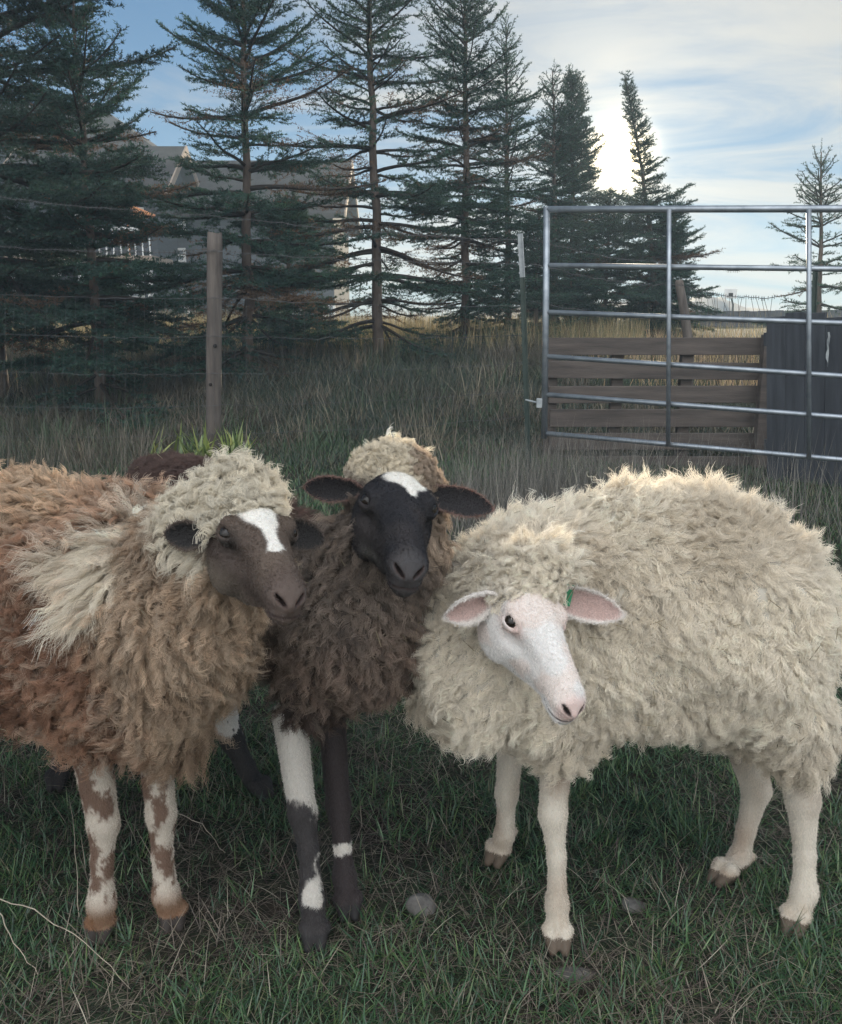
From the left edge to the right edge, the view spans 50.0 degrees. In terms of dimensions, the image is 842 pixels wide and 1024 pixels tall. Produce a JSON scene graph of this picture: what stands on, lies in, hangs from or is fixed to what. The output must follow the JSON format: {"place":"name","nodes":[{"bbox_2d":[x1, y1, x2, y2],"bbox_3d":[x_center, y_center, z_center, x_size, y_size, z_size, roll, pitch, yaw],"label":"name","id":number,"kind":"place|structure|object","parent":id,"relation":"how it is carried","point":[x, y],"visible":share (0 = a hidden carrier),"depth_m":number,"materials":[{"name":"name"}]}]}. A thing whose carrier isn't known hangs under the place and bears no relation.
{"place":"outdoors","nodes":[
{"label":"outdoors","id":0,"kind":"place"},
{"bbox_2d":[0,316,841,1023],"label":"ground","id":1,"kind":"structure","parent":0,"point":[368,860],"depth_m":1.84,"materials":[{"name":"green plant"}]},
{"bbox_2d":[0,913,37,974],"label":"dry stalk","id":2,"kind":"object","parent":1,"relation":"on","point":[12,940],"visible":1,"depth_m":1.57,"materials":[{"name":"plant"}]},
{"bbox_2d":[0,898,129,988],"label":"dry stalk","id":3,"kind":"object","parent":1,"relation":"on","point":[65,929],"visible":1,"depth_m":1.59,"materials":[{"name":"plant"}]},
{"bbox_2d":[69,797,79,916],"bbox_3d":[-0.685,0.672,1.785,0.006,0.103,0.275,-5,13,-22],"label":"dry stalk","id":4,"kind":"object","parent":1,"relation":"on","point":[76,866],"visible":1,"depth_m":1.75,"materials":[{"name":"plant"}]},
{"bbox_2d":[0,408,188,480],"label":"weed stalks","id":5,"kind":"object","parent":1,"relation":"on","point":[88,454],"visible":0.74,"depth_m":6.46,"materials":[{"name":"plant"}]},
{"bbox_2d":[0,0,206,396],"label":"spruce tree","id":6,"kind":"object","parent":1,"relation":"on","point":[12,173],"visible":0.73,"depth_m":8.54,"materials":[{"name":"green plant"}]},
{"bbox_2d":[0,0,237,430],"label":"spruce tree","id":7,"kind":"object","parent":1,"relation":"on","point":[132,270],"visible":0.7,"depth_m":8.66,"materials":[{"name":"green plant"}]},
{"bbox_2d":[0,443,327,945],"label":"sheep","id":8,"kind":"object","parent":1,"relation":"on","point":[136,617],"visible":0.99,"depth_m":1.34},
{"bbox_2d":[150,423,186,454],"bbox_3d":[-1.940,-0.522,6.846,0.383,0.310,0.724,0,12,0],"label":"weed clump","id":9,"kind":"object","parent":1,"relation":"on","point":[175,446],"visible":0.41,"depth_m":6.85,"materials":[{"name":"green plant"}]},
{"bbox_2d":[0,103,359,323],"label":"house","id":10,"kind":"structure","parent":1,"relation":"on","point":[178,176],"depth_m":36.59,"materials":[{"name":"grey"}]},
{"bbox_2d":[127,273,144,297],"bbox_3d":[-10.720,-8.546,33.906,0.624,1.032,0.120,0,12,0],"label":"window","id":11,"kind":"structure","parent":10,"relation":"in","point":[134,295],"depth_m":33.94,"materials":[{"name":"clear glass"}]},
{"bbox_2d":[127,206,154,254],"bbox_3d":[-10.379,-10.000,31.999,1.848,1.830,1.848,5,13,22],"label":"patio umbrella","id":12,"kind":"object","parent":10,"relation":"on","point":[144,211],"visible":0.09,"depth_m":31.74,"materials":[{"name":"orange fabric"}]},
{"bbox_2d":[178,248,185,261],"bbox_3d":[-9.840,-10.403,36.569,0.617,0.553,0.120,0,12,0],"label":"window","id":13,"kind":"structure","parent":10,"relation":"in","point":[184,259],"depth_m":36.55,"materials":[{"name":"white glass"}]},
{"bbox_2d":[325,305,335,320],"bbox_3d":[-3.781,-8.033,37.090,0.534,1.038,0.120,0,12,0],"label":"window","id":14,"kind":"structure","parent":10,"relation":"in","point":[332,307],"depth_m":37.04,"materials":[{"name":"white glass"}]},
{"bbox_2d":[170,420,224,457],"bbox_3d":[-1.686,-0.541,6.803,0.475,0.351,0.490,10,16,39],"label":"weed clump","id":15,"kind":"object","parent":1,"relation":"on","point":[203,450],"visible":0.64,"depth_m":6.78,"materials":[{"name":"green plant"}]},
{"bbox_2d":[177,813,223,851],"bbox_3d":[-0.473,0.680,1.941,0.008,0.022,0.206,-11,16,-41],"label":"dry stalk","id":16,"kind":"object","parent":1,"relation":"on","point":[202,824],"visible":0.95,"depth_m":1.94,"materials":[{"name":"plant"}]},
{"bbox_2d":[206,232,222,456],"bbox_3d":[-1.588,-1.200,6.897,0.217,1.802,0.130,0,12,0],"label":"fence post","id":17,"kind":"object","parent":1,"relation":"on","point":[214,306],"visible":0.87,"depth_m":6.83,"materials":[{"name":"wood"}]},
{"bbox_2d":[0,195,531,437],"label":"wire fence","id":18,"kind":"object","parent":17,"relation":"attached to","point":[235,252],"visible":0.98,"depth_m":6.60,"materials":[{"name":"grey metal"}]},
{"bbox_2d":[188,419,264,458],"bbox_3d":[-1.449,-0.533,6.779,0.528,0.339,0.577,-10,16,-37],"label":"weed clump","id":19,"kind":"object","parent":1,"relation":"on","point":[232,444],"visible":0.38,"depth_m":6.79,"materials":[{"name":"green plant"}]},
{"bbox_2d":[99,0,386,383],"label":"spruce tree","id":20,"kind":"object","parent":1,"relation":"on","point":[246,61],"visible":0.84,"depth_m":10.37,"materials":[{"name":"green plant"}]},
{"bbox_2d":[43,423,495,952],"bbox_3d":[-0.319,0.257,1.879,1.269,0.899,0.522,11,16,40],"label":"sheep","id":21,"kind":"object","parent":1,"relation":"on","point":[375,569],"visible":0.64,"depth_m":1.45},
{"bbox_2d":[222,181,361,358],"bbox_3d":[-1.794,-3.208,12.515,2.037,2.590,1.936,6,14,26],"label":"spruce tree","id":22,"kind":"object","parent":1,"relation":"on","point":[323,306],"visible":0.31,"depth_m":12.17,"materials":[{"name":"green plant"}]},
{"bbox_2d":[0,318,766,474],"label":"bank weeds","id":23,"kind":"object","parent":1,"relation":"on","point":[517,350],"visible":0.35,"depth_m":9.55,"materials":[{"name":"plant"}]},
{"bbox_2d":[254,0,526,359],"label":"spruce tree","id":24,"kind":"object","parent":1,"relation":"on","point":[377,276],"visible":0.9,"depth_m":11.49,"materials":[{"name":"green plant"}]},
{"bbox_2d":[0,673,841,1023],"bbox_3d":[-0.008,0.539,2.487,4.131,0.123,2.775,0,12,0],"label":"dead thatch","id":25,"kind":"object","parent":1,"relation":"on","point":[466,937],"visible":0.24,"depth_m":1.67,"materials":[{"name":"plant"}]},
{"bbox_2d":[0,596,841,1023],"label":"grass tufts","id":26,"kind":"object","parent":1,"relation":"on","point":[386,806],"visible":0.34,"depth_m":1.70,"materials":[{"name":"green plant"}]},
{"bbox_2d":[405,893,436,916],"bbox_3d":[0.002,0.751,1.719,0.052,0.048,0.054,10,16,39],"label":"stone","id":27,"kind":"object","parent":1,"relation":"on","point":[413,906],"visible":0.81,"depth_m":1.71,"materials":[{"name":"grey stone"}]},
{"bbox_2d":[6,305,840,356],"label":"tall straw","id":28,"kind":"object","parent":1,"relation":"on","point":[621,326],"visible":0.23,"depth_m":13.87,"materials":[{"name":"beige plant"}]},
{"bbox_2d":[366,0,575,350],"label":"spruce tree","id":29,"kind":"object","parent":1,"relation":"on","point":[495,207],"visible":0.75,"depth_m":12.99,"materials":[{"name":"green plant"}]},
{"bbox_2d":[448,9,563,340],"bbox_3d":[1.503,-5.534,15.404,2.158,5.552,2.631,0,12,0],"label":"spruce tree","id":30,"kind":"object","parent":1,"relation":"on","point":[507,150],"visible":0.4,"depth_m":15.01,"materials":[{"name":"green plant"}]},
{"bbox_2d":[517,233,530,480],"bbox_3d":[0.656,-0.886,5.692,0.133,1.670,0.034,0,12,0],"label":"steel post","id":31,"kind":"object","parent":1,"relation":"on","point":[522,292],"visible":0.81,"depth_m":5.65,"materials":[{"name":"grey metal"}]},
{"bbox_2d":[480,201,580,341],"bbox_3d":[1.963,-3.867,15.044,1.599,2.516,1.788,12,17,44],"label":"spruce tree","id":32,"kind":"object","parent":1,"relation":"on","point":[555,258],"visible":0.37,"depth_m":14.81,"materials":[{"name":"green plant"}]},
{"bbox_2d":[499,58,613,337],"bbox_3d":[2.441,-5.445,16.189,2.256,5.002,2.133,0,12,0],"label":"spruce tree","id":33,"kind":"object","parent":1,"relation":"on","point":[571,175],"visible":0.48,"depth_m":15.90,"materials":[{"name":"green plant"}]},
{"bbox_2d":[516,63,631,333],"bbox_3d":[2.838,-5.604,16.706,2.231,5.041,2.214,0,12,0],"label":"spruce tree","id":34,"kind":"object","parent":1,"relation":"on","point":[580,146],"visible":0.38,"depth_m":16.41,"materials":[{"name":"green plant"}]},
{"bbox_2d":[555,966,596,982],"bbox_3d":[0.268,0.793,1.542,0.079,0.020,0.041,0,12,0],"label":"stone","id":35,"kind":"object","parent":1,"relation":"on","point":[567,973],"visible":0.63,"depth_m":1.54,"materials":[{"name":"grey stone"}]},
{"bbox_2d":[326,415,841,549],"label":"dry stems","id":36,"kind":"object","parent":1,"relation":"on","point":[548,486],"visible":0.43,"depth_m":4.79,"materials":[{"name":"beige plant"}]},
{"bbox_2d":[567,188,645,332],"bbox_3d":[3.716,-4.838,17.921,2.364,3.212,2.347,0,12,0],"label":"spruce tree","id":37,"kind":"object","parent":1,"relation":"on","point":[616,245],"visible":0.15,"depth_m":17.72,"materials":[{"name":"green plant"}]},
{"bbox_2d":[397,461,841,955],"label":"sheep","id":38,"kind":"object","parent":1,"relation":"on","point":[570,634],"visible":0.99,"depth_m":1.45},
{"bbox_2d":[621,897,646,913],"bbox_3d":[0.406,0.754,1.722,0.048,0.029,0.044,0,12,0],"label":"stone","id":39,"kind":"object","parent":1,"relation":"on","point":[634,904],"visible":0.68,"depth_m":1.71,"materials":[{"name":"grey stone"}]},
{"bbox_2d":[519,326,759,385],"bbox_3d":[3.731,-2.022,11.598,5.210,0.789,4.768,0,12,0],"label":"sunlit straw","id":40,"kind":"object","parent":1,"relation":"on","point":[702,358],"visible":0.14,"depth_m":10.99,"materials":[{"name":"beige plant"}]},
{"bbox_2d":[543,335,766,467],"bbox_3d":[1.750,-0.795,6.764,1.677,1.049,0.174,1,12,3],"label":"board fence","id":41,"kind":"object","parent":1,"relation":"on","point":[614,415],"visible":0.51,"depth_m":6.70,"materials":[{"name":"wood"}]},
{"bbox_2d":[592,69,725,337],"bbox_3d":[4.480,-5.678,17.141,2.364,5.025,2.449,-3,13,-14],"label":"spruce tree","id":42,"kind":"object","parent":1,"relation":"on","point":[656,294],"visible":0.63,"depth_m":16.89,"materials":[{"name":"green plant"}]},
{"bbox_2d":[627,195,720,333],"bbox_3d":[5.209,-4.851,18.383,1.928,3.179,1.770,5,13,21],"label":"spruce tree","id":43,"kind":"object","parent":1,"relation":"on","point":[689,241],"visible":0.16,"depth_m":18.14,"materials":[{"name":"green plant"}]},
{"bbox_2d":[525,205,841,461],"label":"tube gate","id":44,"kind":"structure","parent":1,"relation":"on","point":[808,322],"depth_m":4.89,"materials":[{"name":"silver metal"}]},
{"bbox_2d":[675,279,693,408],"bbox_3d":[2.583,-1.571,8.870,0.261,1.385,0.110,0,12,0],"label":"wooden stake","id":45,"kind":"object","parent":1,"relation":"on","point":[683,305],"visible":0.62,"depth_m":8.75,"materials":[{"name":"wood"}]},
{"bbox_2d":[529,238,776,324],"bbox_3d":[2.113,-1.722,6.874,1.284,0.588,3.337,8,15,31],"label":"wire fence","id":46,"kind":"object","parent":45,"relation":"attached to","point":[631,283],"visible":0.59,"depth_m":7.01,"materials":[{"name":"grey metal"}]},
{"bbox_2d":[724,289,736,310],"bbox_3d":[10.337,-6.863,30.292,0.420,1.196,0.159,0,12,0],"label":"basketball hoop","id":47,"kind":"object","parent":1,"relation":"on","point":[730,292],"visible":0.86,"depth_m":30.12,"materials":[{"name":"white metal"}]},
{"bbox_2d":[664,310,841,326],"bbox_3d":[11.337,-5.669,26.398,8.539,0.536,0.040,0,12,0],"label":"distant hill","id":48,"kind":"structure","parent":1,"relation":"on","point":[776,313],"depth_m":26.36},
{"bbox_2d":[752,142,841,326],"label":"spruce tree","id":49,"kind":"object","parent":1,"relation":"on","point":[820,199],"visible":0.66,"depth_m":14.31,"materials":[{"name":"green plant"}]},
{"bbox_2d":[764,312,841,487],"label":"board windbreak","id":50,"kind":"object","parent":1,"relation":"on","point":[785,344],"visible":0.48,"depth_m":6.04,"materials":[{"name":"grey wood"}]},
{"bbox_2d":[826,332,829,361],"bbox_3d":[2.604,-1.040,5.781,0.021,0.220,0.026,5,13,21],"label":"torn strip","id":51,"kind":"object","parent":50,"relation":"hanging from","point":[827,351],"visible":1,"depth_m":5.78,"materials":[{"name":"white plastic"}]},
{"bbox_2d":[812,265,817,312],"bbox_3d":[2.825,-0.989,6.540,0.122,1.540,0.034,0,12,0],"label":"steel post","id":52,"kind":"object","parent":1,"relation":"on","point":[814,289],"visible":0.04,"depth_m":6.41,"materials":[{"name":"metal"}]},
{"bbox_2d":[0,434,841,599],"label":"pasture grass","id":53,"kind":"structure","parent":0,"point":[307,501],"depth_m":6.31,"materials":[{"name":"green plant"}]},
{"bbox_2d":[0,0,841,315],"label":"sky","id":54,"kind":"structure","parent":0,"point":[738,95],"materials":[{"name":"blue"}]},
{"bbox_2d":[480,297,769,317],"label":"hills","id":55,"kind":"structure","parent":0,"point":[719,302],"depth_m":93.89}
]}

